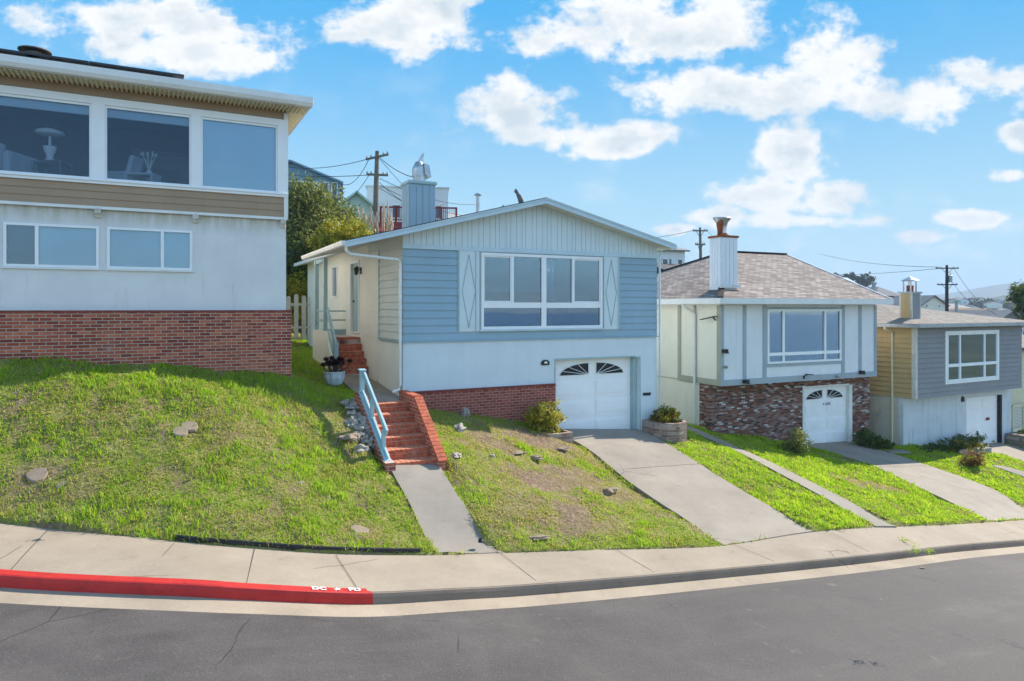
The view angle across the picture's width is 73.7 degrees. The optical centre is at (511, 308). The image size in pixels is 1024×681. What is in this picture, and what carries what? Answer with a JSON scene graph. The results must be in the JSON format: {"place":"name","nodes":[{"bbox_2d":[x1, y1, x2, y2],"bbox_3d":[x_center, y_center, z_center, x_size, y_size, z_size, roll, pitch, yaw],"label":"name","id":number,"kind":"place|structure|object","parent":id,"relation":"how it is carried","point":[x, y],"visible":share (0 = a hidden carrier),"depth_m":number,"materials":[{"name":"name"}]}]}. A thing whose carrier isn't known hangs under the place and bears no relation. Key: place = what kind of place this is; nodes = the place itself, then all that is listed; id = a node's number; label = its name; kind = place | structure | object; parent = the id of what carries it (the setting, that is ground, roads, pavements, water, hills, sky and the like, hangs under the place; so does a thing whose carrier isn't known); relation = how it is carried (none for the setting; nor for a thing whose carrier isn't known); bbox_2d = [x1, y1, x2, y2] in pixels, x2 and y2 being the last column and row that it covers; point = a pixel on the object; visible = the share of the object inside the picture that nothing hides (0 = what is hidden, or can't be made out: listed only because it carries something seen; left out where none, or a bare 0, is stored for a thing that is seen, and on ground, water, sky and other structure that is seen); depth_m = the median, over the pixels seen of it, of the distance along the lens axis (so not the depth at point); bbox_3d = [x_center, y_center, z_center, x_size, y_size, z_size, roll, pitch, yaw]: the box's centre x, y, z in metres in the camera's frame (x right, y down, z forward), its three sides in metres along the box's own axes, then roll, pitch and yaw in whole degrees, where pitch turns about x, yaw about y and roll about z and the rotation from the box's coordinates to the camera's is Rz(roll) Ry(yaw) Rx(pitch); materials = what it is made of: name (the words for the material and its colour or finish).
{"place":"outdoors","nodes":[
{"label":"outdoors","id":0,"kind":"place"},
{"bbox_2d":[357,207,370,230],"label":"pampas grass","id":1,"kind":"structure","parent":0,"point":[362,212],"depth_m":37.77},
{"bbox_2d":[363,212,378,233],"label":"pampas grass","id":2,"kind":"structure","parent":0,"point":[373,221],"depth_m":37.87,"materials":[{"name":"plant"}]},
{"bbox_2d":[376,200,388,231],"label":"pampas grass","id":3,"kind":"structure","parent":0,"point":[382,217],"depth_m":38.03,"materials":[{"name":"plant"}]},
{"bbox_2d":[386,212,393,230],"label":"pampas grass","id":4,"kind":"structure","parent":0,"point":[390,222],"depth_m":37.78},
{"bbox_2d":[0,553,1023,680],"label":"road","id":5,"kind":"structure","parent":0,"point":[958,620],"depth_m":8.82,"materials":[{"name":"asphalt"}]},
{"bbox_2d":[0,546,1023,616],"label":"gutter","id":6,"kind":"object","parent":5,"relation":"on","point":[97,600],"visible":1,"depth_m":9.48,"materials":[{"name":"concrete"}]},
{"bbox_2d":[373,539,1023,603],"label":"kerb","id":7,"kind":"structure","parent":5,"relation":"on","point":[393,597],"depth_m":11.51,"materials":[{"name":"concrete"}]},
{"bbox_2d":[0,333,1023,554],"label":"yard ground","id":8,"kind":"structure","parent":0,"point":[571,513],"depth_m":12.52,"materials":[{"name":"plant"}]},
{"bbox_2d":[25,467,47,482],"bbox_3d":[-7.731,2.723,11.107,0.322,0.210,0.245,0,0,0],"label":"flagstone","id":9,"kind":"object","parent":8,"relation":"on","point":[36,475],"visible":1,"depth_m":11.08,"materials":[{"name":"stone"}]},
{"bbox_2d":[0,45,313,376],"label":"tan house","id":10,"kind":"structure","parent":8,"relation":"on","point":[183,261],"depth_m":14.32,"materials":[{"name":"paint"}]},
{"bbox_2d":[0,143,36,172],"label":"sofa","id":11,"kind":"object","parent":10,"relation":"on","point":[12,161],"visible":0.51,"depth_m":13.47,"materials":[{"name":"fabric"}]},
{"bbox_2d":[1,222,100,269],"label":"window","id":12,"kind":"structure","parent":10,"relation":"in","point":[25,245],"depth_m":13.46,"materials":[{"name":"blue glass"}]},
{"bbox_2d":[31,160,73,175],"bbox_3d":[-9.461,-2.775,14.067,0.600,0.470,0.400,0,0,0],"label":"side table","id":13,"kind":"object","parent":10,"relation":"in","point":[46,163],"visible":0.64,"depth_m":13.93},
{"bbox_2d":[34,128,65,159],"bbox_3d":[-9.505,-3.355,14.044,0.540,0.670,0.540,0,0,0],"label":"table lamp","id":14,"kind":"object","parent":13,"relation":"on","point":[49,150],"visible":0.98,"depth_m":13.97,"materials":[{"name":"fabric"}]},
{"bbox_2d":[107,155,143,180],"bbox_3d":[-8.359,-2.961,14.720,0.627,0.603,0.500,0,0,0],"label":"armchair","id":15,"kind":"object","parent":10,"relation":"on","point":[134,164],"visible":0.64,"depth_m":14.50,"materials":[{"name":"fabric"}]},
{"bbox_2d":[0,85,287,196],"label":"band window","id":16,"kind":"structure","parent":10,"relation":"in","point":[231,153],"depth_m":14.59,"materials":[{"name":"white glass"}]},
{"bbox_2d":[127,173,161,181],"bbox_3d":[-7.931,-2.710,14.703,0.560,0.340,0.400,0,0,0],"label":"coffee table","id":17,"kind":"object","parent":10,"relation":"on","point":[153,177],"visible":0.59,"depth_m":14.62,"materials":[{"name":"wood"}]},
{"bbox_2d":[140,152,157,181],"bbox_3d":[-8.004,-3.042,15.055,0.359,0.803,0.292,0,0,0],"label":"vase","id":18,"kind":"object","parent":10,"relation":"on","point":[147,165],"visible":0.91,"depth_m":15.02,"materials":[{"name":"ceramic"}]},
{"bbox_2d":[105,227,193,271],"bbox_3d":[-7.537,-1.208,14.244,1.630,0.885,0.120,0,0,-28],"label":"window","id":19,"kind":"structure","parent":10,"relation":"in","point":[128,249],"depth_m":14.26,"materials":[{"name":"blue glass"}]},
{"bbox_2d":[172,427,187,437],"bbox_3d":[-6.057,2.266,12.471,0.268,0.172,0.211,0,0,0],"label":"flagstone","id":20,"kind":"object","parent":8,"relation":"on","point":[183,431],"visible":1,"depth_m":12.45,"materials":[{"name":"stone"}]},
{"bbox_2d":[181,421,197,431],"bbox_3d":[-5.973,2.197,12.650,0.300,0.173,0.234,0,0,0],"label":"flagstone","id":21,"kind":"object","parent":8,"relation":"on","point":[189,426],"visible":1,"depth_m":12.63,"materials":[{"name":"stone"}]},
{"bbox_2d":[174,534,420,552],"bbox_3d":[-3.282,3.759,10.703,3.716,0.663,0.212,0,0,-14],"label":"lawn edging","id":22,"kind":"object","parent":8,"relation":"on","point":[193,539],"visible":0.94,"depth_m":10.55,"materials":[{"name":"black plastic"}]},
{"bbox_2d":[286,294,309,338],"bbox_3d":[-9.274,0.351,28.197,3.400,1.898,0.080,0,0,-27],"label":"picket fence","id":23,"kind":"object","parent":8,"relation":"on","point":[296,304],"visible":0.25,"depth_m":28.34,"materials":[{"name":"white wood"}]},
{"bbox_2d":[320,356,353,385],"bbox_3d":[-4.530,1.614,17.776,0.905,0.781,0.643,0,0,0],"label":"flower pot","id":24,"kind":"object","parent":8,"relation":"on","point":[335,376],"visible":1,"depth_m":17.60,"materials":[{"name":"ceramic"}]},
{"bbox_2d":[303,212,375,251],"bbox_3d":[-8.025,-0.146,32.033,3.469,8.751,2.555,0,0,0],"label":"tree","id":25,"kind":"object","parent":8,"relation":"on","point":[330,235],"visible":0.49,"depth_m":31.55,"materials":[{"name":"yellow plant"}]},
{"bbox_2d":[340,399,351,406],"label":"rock","id":26,"kind":"object","parent":8,"relation":"on","point":[346,402],"visible":0.83,"depth_m":15.45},
{"bbox_2d":[336,433,360,442],"bbox_3d":[-3.304,2.682,14.136,0.641,0.193,0.358,0,0,-45],"label":"rock","id":27,"kind":"object","parent":8,"relation":"on","point":[352,437],"visible":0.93,"depth_m":13.98,"materials":[{"name":"stone"}]},
{"bbox_2d":[344,416,356,426],"bbox_3d":[-3.474,2.420,14.600,0.272,0.221,0.304,0,0,-26],"label":"rock","id":28,"kind":"object","parent":8,"relation":"on","point":[349,421],"visible":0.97,"depth_m":14.54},
{"bbox_2d":[346,409,356,415],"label":"rock","id":29,"kind":"object","parent":8,"relation":"on","point":[351,413],"visible":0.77,"depth_m":14.84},
{"bbox_2d":[345,402,358,411],"bbox_3d":[-3.531,2.257,15.245,0.371,0.314,0.354,0,0,9],"label":"rock","id":30,"kind":"object","parent":8,"relation":"on","point":[354,405],"visible":0.68,"depth_m":15.18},
{"bbox_2d":[351,525,368,532],"bbox_3d":[-2.553,3.727,11.443,0.299,0.138,0.221,0,0,0],"label":"flagstone","id":31,"kind":"object","parent":8,"relation":"on","point":[359,528],"visible":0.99,"depth_m":11.45,"materials":[{"name":"stone"}]},
{"bbox_2d":[353,423,368,431],"bbox_3d":[-3.186,2.605,14.495,0.348,0.287,0.381,0,0,-34],"label":"rock","id":32,"kind":"object","parent":8,"relation":"on","point":[361,428],"visible":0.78,"depth_m":14.40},
{"bbox_2d":[353,444,369,452],"bbox_3d":[-3.050,2.853,13.822,0.262,0.231,0.386,0,0,45],"label":"rock","id":33,"kind":"object","parent":8,"relation":"on","point":[362,447],"visible":0.94,"depth_m":13.74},
{"bbox_2d":[358,416,366,425],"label":"rock","id":34,"kind":"object","parent":8,"relation":"on","point":[362,420],"visible":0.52,"depth_m":14.60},
{"bbox_2d":[360,435,368,443],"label":"rock","id":35,"kind":"object","parent":8,"relation":"on","point":[364,438],"visible":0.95,"depth_m":14.11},
{"bbox_2d":[364,436,374,448],"bbox_3d":[-2.886,2.786,14.117,0.307,0.258,0.265,0,0,43],"label":"rock","id":36,"kind":"object","parent":8,"relation":"on","point":[370,442],"visible":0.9,"depth_m":14.03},
{"bbox_2d":[343,374,398,401],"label":"side walkway","id":37,"kind":"structure","parent":8,"relation":"on","point":[382,393],"depth_m":17.86,"materials":[{"name":"concrete"}]},
{"bbox_2d":[354,368,446,474],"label":"brick stairs","id":38,"kind":"structure","parent":8,"relation":"on","point":[403,431],"depth_m":14.55,"materials":[{"name":"brick"}]},
{"bbox_2d":[392,464,498,553],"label":"front walkway","id":39,"kind":"structure","parent":8,"relation":"on","point":[446,523],"depth_m":12.54,"materials":[{"name":"concrete"}]},
{"bbox_2d":[451,452,461,457],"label":"rock","id":40,"kind":"object","parent":8,"relation":"on","point":[456,454],"visible":0.98,"depth_m":14.53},
{"bbox_2d":[453,423,465,432],"bbox_3d":[-1.239,2.885,16.193,0.344,0.313,0.264,0,0,-40],"label":"rock","id":41,"kind":"object","parent":8,"relation":"on","point":[460,427],"visible":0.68,"depth_m":16.13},
{"bbox_2d":[461,407,469,416],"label":"rock","id":42,"kind":"object","parent":8,"relation":"on","point":[465,412],"visible":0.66,"depth_m":17.63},
{"bbox_2d":[294,153,676,429],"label":"blue house","id":43,"kind":"structure","parent":8,"relation":"on","point":[511,312],"depth_m":19.56,"materials":[{"name":"paint"}]},
{"bbox_2d":[332,265,337,297],"bbox_3d":[-6.284,-0.930,24.296,0.080,1.140,0.820,0,0,-27],"label":"side window","id":44,"kind":"structure","parent":43,"relation":"in","point":[334,268],"depth_m":24.42,"materials":[{"name":"white glass"}]},
{"bbox_2d":[350,260,359,332],"bbox_3d":[-4.970,-0.355,21.721,0.150,2.290,1.120,0,0,-27],"label":"front door","id":45,"kind":"structure","parent":43,"relation":"in","point":[356,278],"depth_m":21.91,"materials":[{"name":"metal"}]},
{"bbox_2d":[514,188,523,202],"bbox_3d":[0.193,-3.247,19.939,0.304,0.505,0.170,0,0,0],"label":"decoy owl","id":46,"kind":"object","parent":43,"relation":"on","point":[519,197],"visible":0.91,"depth_m":19.89},
{"bbox_2d":[479,252,604,330],"bbox_3d":[0.906,-0.433,19.144,4.010,2.105,0.140,0,0,-27],"label":"window","id":47,"kind":"structure","parent":43,"relation":"in","point":[542,305],"depth_m":19.11,"materials":[{"name":"white glass"}]},
{"bbox_2d":[556,357,629,428],"bbox_3d":[2.363,2.635,20.214,2.780,2.290,0.081,0,0,-27],"label":"garage door","id":48,"kind":"structure","parent":43,"relation":"in","point":[594,393],"depth_m":20.25,"materials":[{"name":"white plastic"}]},
{"bbox_2d":[291,336,745,553],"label":"lawn grass","id":49,"kind":"structure","parent":8,"relation":"on","point":[640,532],"depth_m":14.25,"materials":[{"name":"plant"}]},
{"bbox_2d":[530,455,543,459],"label":"rock","id":50,"kind":"object","parent":8,"relation":"on","point":[536,457],"visible":0.89,"depth_m":16.03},
{"bbox_2d":[529,534,550,540],"bbox_3d":[0.507,4.172,12.417,0.442,0.074,0.201,0,0,-18],"label":"rock","id":51,"kind":"object","parent":8,"relation":"on","point":[538,537],"visible":1,"depth_m":12.37,"materials":[{"name":"stone"}]},
{"bbox_2d":[520,399,567,434],"bbox_3d":[0.841,2.961,18.336,1.359,1.036,1.008,0,0,0],"label":"shrub","id":52,"kind":"object","parent":8,"relation":"on","point":[547,420],"visible":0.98,"depth_m":18.24,"materials":[{"name":"green plant"}]},
{"bbox_2d":[544,427,572,443],"bbox_3d":[1.078,3.775,18.570,0.760,0.890,1.000,0,0,-27],"label":"brick planter","id":53,"kind":"object","parent":8,"relation":"on","point":[565,435],"visible":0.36,"depth_m":18.21,"materials":[{"name":"brick"}]},
{"bbox_2d":[557,446,569,451],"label":"rock","id":54,"kind":"object","parent":8,"relation":"on","point":[564,448],"visible":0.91,"depth_m":17.31,"materials":[{"name":"stone"}]},
{"bbox_2d":[603,487,617,494],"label":"rock","id":55,"kind":"object","parent":8,"relation":"on","point":[609,490],"visible":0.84,"depth_m":15.43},
{"bbox_2d":[642,419,686,442],"bbox_3d":[4.679,3.870,20.467,1.100,0.980,1.060,0,0,-27],"label":"brick planter","id":56,"kind":"object","parent":8,"relation":"on","point":[674,432],"visible":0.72,"depth_m":20.06,"materials":[{"name":"brick"}]},
{"bbox_2d":[649,403,681,422],"bbox_3d":[4.612,3.159,20.498,0.990,0.639,0.888,0,0,-35],"label":"shrub","id":57,"kind":"object","parent":56,"relation":"on","point":[665,414],"visible":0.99,"depth_m":20.35,"materials":[{"name":"green plant"}]},
{"bbox_2d":[657,217,893,443],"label":"panelled house","id":58,"kind":"structure","parent":8,"relation":"on","point":[771,345],"depth_m":24.89,"materials":[{"name":"brick"}]},
{"bbox_2d":[767,309,841,363],"bbox_3d":[10.638,1.005,24.795,3.720,1.920,0.105,0,0,-25],"label":"window","id":59,"kind":"structure","parent":58,"relation":"in","point":[793,335],"depth_m":24.78,"materials":[{"name":"glass"}]},
{"bbox_2d":[804,385,845,443],"bbox_3d":[11.948,4.110,26.136,2.420,2.220,0.081,0,0,-25],"label":"garage door","id":60,"kind":"structure","parent":58,"relation":"in","point":[825,423],"depth_m":26.16,"materials":[{"name":"white plastic"}]},
{"bbox_2d":[687,425,895,527],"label":"garden path","id":61,"kind":"structure","parent":8,"relation":"on","point":[838,500],"depth_m":18.24,"materials":[{"name":"concrete"}]},
{"bbox_2d":[777,426,813,454],"bbox_3d":[9.602,4.459,22.925,1.231,0.973,1.082,0,0,-27],"label":"shrub","id":62,"kind":"object","parent":8,"relation":"on","point":[798,442],"visible":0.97,"depth_m":22.85,"materials":[{"name":"green plant"}]},
{"bbox_2d":[657,412,1023,539],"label":"lawn grass","id":63,"kind":"structure","parent":8,"relation":"on","point":[922,508],"depth_m":19.48,"materials":[{"name":"plant"}]},
{"bbox_2d":[849,425,894,449],"bbox_3d":[13.658,4.899,25.883,1.650,0.955,1.082,0,0,21],"label":"shrub","id":64,"kind":"object","parent":8,"relation":"on","point":[867,436],"visible":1,"depth_m":25.78,"materials":[{"name":"green plant"}]},
{"bbox_2d":[885,449,910,453],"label":"concrete slab","id":65,"kind":"structure","parent":8,"relation":"on","point":[898,451],"depth_m":25.34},
{"bbox_2d":[870,277,1023,446],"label":"taupe house","id":66,"kind":"structure","parent":8,"relation":"on","point":[945,374],"depth_m":27.78,"materials":[{"name":"paint"}]},
{"bbox_2d":[947,332,997,381],"bbox_3d":[19.095,1.990,28.311,3.720,1.920,0.100,0,0,-28],"label":"window","id":67,"kind":"structure","parent":66,"relation":"in","point":[970,356],"depth_m":28.30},
{"bbox_2d":[966,395,996,442],"bbox_3d":[20.387,4.930,29.725,2.660,2.140,0.078,0,0,-28],"label":"garage door","id":68,"kind":"structure","parent":66,"relation":"in","point":[978,409],"depth_m":29.78,"materials":[{"name":"white plastic"}]},
{"bbox_2d":[908,430,994,452],"bbox_3d":[17.448,5.363,27.164,5.034,0.716,1.375,0,0,-26],"label":"ground cover bed","id":69,"kind":"object","parent":8,"relation":"on","point":[929,447],"visible":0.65,"depth_m":27.29,"materials":[{"name":"green plant"}]},
{"bbox_2d":[950,440,987,455],"bbox_3d":[17.630,5.410,26.335,1.175,0.707,0.964,0,0,0],"label":"shrub","id":70,"kind":"object","parent":8,"relation":"on","point":[965,445],"visible":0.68,"depth_m":26.30,"materials":[{"name":"green plant"}]},
{"bbox_2d":[957,447,986,466],"bbox_3d":[16.542,5.365,24.540,0.944,0.745,0.933,0,0,0],"label":"shrub","id":71,"kind":"object","parent":8,"relation":"on","point":[976,460],"visible":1,"depth_m":24.45,"materials":[{"name":"red plant"}]},
{"bbox_2d":[991,465,1023,477],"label":"garden path","id":72,"kind":"structure","parent":8,"relation":"on","point":[1015,471],"depth_m":25.00,"materials":[{"name":"concrete"}]},
{"bbox_2d":[1006,431,1023,447],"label":"stone planter","id":73,"kind":"object","parent":8,"relation":"on","point":[1014,439],"visible":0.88,"depth_m":29.97,"materials":[{"name":"stone"}]},
{"bbox_2d":[1011,334,1023,431],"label":"cream house","id":74,"kind":"structure","parent":8,"relation":"on","point":[1017,396],"depth_m":32.50,"materials":[{"name":"beige"}]},
{"bbox_2d":[1011,404,1023,431],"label":"balcony railing","id":75,"kind":"object","parent":8,"relation":"on","point":[1013,426],"visible":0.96,"depth_m":30.84,"materials":[{"name":"metal"}]},
{"bbox_2d":[0,520,1023,591],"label":"sidewalk","id":76,"kind":"structure","parent":0,"point":[62,551],"depth_m":10.49,"materials":[{"name":"concrete"}]},
{"bbox_2d":[0,569,372,603],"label":"painted kerb","id":77,"kind":"structure","parent":76,"relation":"on","point":[32,580],"depth_m":8.68,"materials":[{"name":"red paint"}]},
{"bbox_2d":[0,0,1023,294],"label":"sky","id":78,"kind":"structure","parent":0,"point":[890,133],"materials":[{"name":"blue"}]},
{"bbox_2d":[289,276,1023,333],"bbox_3d":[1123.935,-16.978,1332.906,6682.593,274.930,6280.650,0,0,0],"label":"terrain","id":79,"kind":"structure","parent":0,"point":[992,291],"depth_m":3238.38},
{"bbox_2d":[286,268,306,336],"bbox_3d":[-9.645,1.879,30.560,4.210,7.463,1.897,0,0,-8],"label":"hedge","id":80,"kind":"object","parent":79,"relation":"on","point":[294,290],"visible":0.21,"depth_m":30.31,"materials":[{"name":"green plant"}]},
{"bbox_2d":[286,237,319,330],"bbox_3d":[-10.352,-1.148,32.624,3.755,4.461,2.655,0,0,0],"label":"tree","id":81,"kind":"object","parent":79,"relation":"on","point":[291,260],"visible":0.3,"depth_m":32.14,"materials":[{"name":"green plant"}]},
{"bbox_2d":[288,160,343,214],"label":"hill house","id":82,"kind":"structure","parent":79,"relation":"on","point":[300,169],"depth_m":53.23,"materials":[{"name":"blue"}]},
{"bbox_2d":[331,182,337,200],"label":"window","id":83,"kind":"structure","parent":82,"relation":"in","point":[335,191],"depth_m":53.66,"materials":[{"name":"white"}]},
{"bbox_2d":[286,170,352,280],"bbox_3d":[-10.396,-3.990,34.045,4.908,6.021,4.732,0,0,-39],"label":"tree","id":84,"kind":"object","parent":79,"relation":"on","point":[304,199],"visible":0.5,"depth_m":33.46,"materials":[{"name":"green plant"}]},
{"bbox_2d":[314,194,366,231],"bbox_3d":[-9.292,-3.825,35.995,4.136,4.390,3.497,0,0,0],"label":"tree","id":85,"kind":"object","parent":79,"relation":"on","point":[340,214],"visible":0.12,"depth_m":35.82,"materials":[{"name":"green plant"}]},
{"bbox_2d":[335,191,372,230],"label":"hill house","id":86,"kind":"structure","parent":79,"relation":"on","point":[362,200],"depth_m":50.53,"materials":[{"name":"green"}]},
{"bbox_2d":[366,151,388,233],"bbox_3d":[-7.903,-4.747,40.028,1.332,8.938,0.368,0,0,-11],"label":"utility pole","id":87,"kind":"object","parent":79,"relation":"on","point":[376,174],"visible":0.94,"depth_m":39.90,"materials":[{"name":"brown wood"}]},
{"bbox_2d":[365,185,449,232],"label":"hill house","id":88,"kind":"structure","parent":79,"relation":"on","point":[441,193],"depth_m":54.30,"materials":[{"name":"white"}]},
{"bbox_2d":[391,204,400,218],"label":"window","id":89,"kind":"structure","parent":88,"relation":"in","point":[392,209],"depth_m":54.29,"materials":[{"name":"white"}]},
{"bbox_2d":[378,206,456,232],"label":"wooden deck","id":90,"kind":"structure","parent":79,"relation":"on","point":[397,225],"depth_m":46.11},
{"bbox_2d":[657,263,679,270],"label":"back house","id":91,"kind":"structure","parent":79,"relation":"on","point":[664,266],"depth_m":58.38,"materials":[{"name":"grey"}]},
{"bbox_2d":[657,247,689,263],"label":"hill house","id":92,"kind":"structure","parent":79,"relation":"on","point":[671,256],"depth_m":64.66,"materials":[{"name":"white"}]},
{"bbox_2d":[693,227,707,257],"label":"utility pole","id":93,"kind":"object","parent":79,"relation":"on","point":[700,244],"visible":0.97,"depth_m":61.89,"materials":[{"name":"brown wood"}]},
{"bbox_2d":[843,272,857,280],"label":"tree","id":94,"kind":"object","parent":79,"relation":"on","point":[851,277],"visible":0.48,"depth_m":418.12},
{"bbox_2d":[852,275,864,284],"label":"tree","id":95,"kind":"object","parent":79,"relation":"on","point":[859,281],"visible":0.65,"depth_m":417.87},
{"bbox_2d":[860,271,877,285],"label":"tree","id":96,"kind":"object","parent":79,"relation":"on","point":[870,278],"visible":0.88,"depth_m":419.31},
{"bbox_2d":[866,287,898,297],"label":"town house","id":97,"kind":"structure","parent":79,"relation":"on","point":[888,293],"depth_m":121.14,"materials":[{"name":"white"}]},
{"bbox_2d":[886,295,949,310],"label":"town house","id":98,"kind":"structure","parent":79,"relation":"on","point":[932,302],"depth_m":95.21,"materials":[{"name":"white"}]},
{"bbox_2d":[936,265,958,311],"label":"utility pole","id":99,"kind":"object","parent":79,"relation":"on","point":[948,279],"visible":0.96,"depth_m":74.87,"materials":[{"name":"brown wood"}]},
{"bbox_2d":[949,304,971,308],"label":"town house","id":100,"kind":"structure","parent":79,"relation":"on","point":[953,306],"depth_m":103.05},
{"bbox_2d":[955,298,968,304],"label":"hillside house","id":101,"kind":"structure","parent":79,"relation":"on","point":[963,300],"depth_m":590.72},
{"bbox_2d":[949,308,990,309],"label":"town house","id":102,"kind":"structure","parent":79,"relation":"on","point":[969,309],"depth_m":93.66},
{"bbox_2d":[943,297,1023,326],"bbox_3d":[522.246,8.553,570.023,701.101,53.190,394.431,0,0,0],"label":"wood","id":103,"kind":"object","parent":79,"relation":"on","point":[974,302],"visible":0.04,"depth_m":590.91,"materials":[{"name":"green plant"}]},
{"bbox_2d":[949,310,1020,319],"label":"town house","id":104,"kind":"structure","parent":79,"relation":"on","point":[1009,314],"depth_m":81.64,"materials":[{"name":"grey"}]},
{"bbox_2d":[982,301,1002,308],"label":"hillside house","id":105,"kind":"structure","parent":79,"relation":"on","point":[993,304],"depth_m":577.08,"materials":[{"name":"beige"}]},
{"bbox_2d":[993,295,1005,300],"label":"hillside house","id":106,"kind":"structure","parent":79,"relation":"on","point":[1002,298],"depth_m":614.45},
{"bbox_2d":[1005,279,1023,333],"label":"tree","id":107,"kind":"object","parent":79,"relation":"on","point":[1018,296],"visible":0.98,"depth_m":70.01,"materials":[{"name":"green plant"}]},
{"bbox_2d":[564,429,813,544],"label":"driveway","id":108,"kind":"structure","parent":0,"point":[712,504],"depth_m":16.67,"materials":[{"name":"concrete"}]},
{"bbox_2d":[805,441,1023,520],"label":"driveway","id":109,"kind":"structure","parent":0,"point":[981,500],"depth_m":22.14,"materials":[{"name":"concrete"}]},
{"bbox_2d":[988,442,1023,460],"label":"driveway","id":110,"kind":"structure","parent":0,"point":[1010,450],"depth_m":28.92,"materials":[{"name":"concrete"}]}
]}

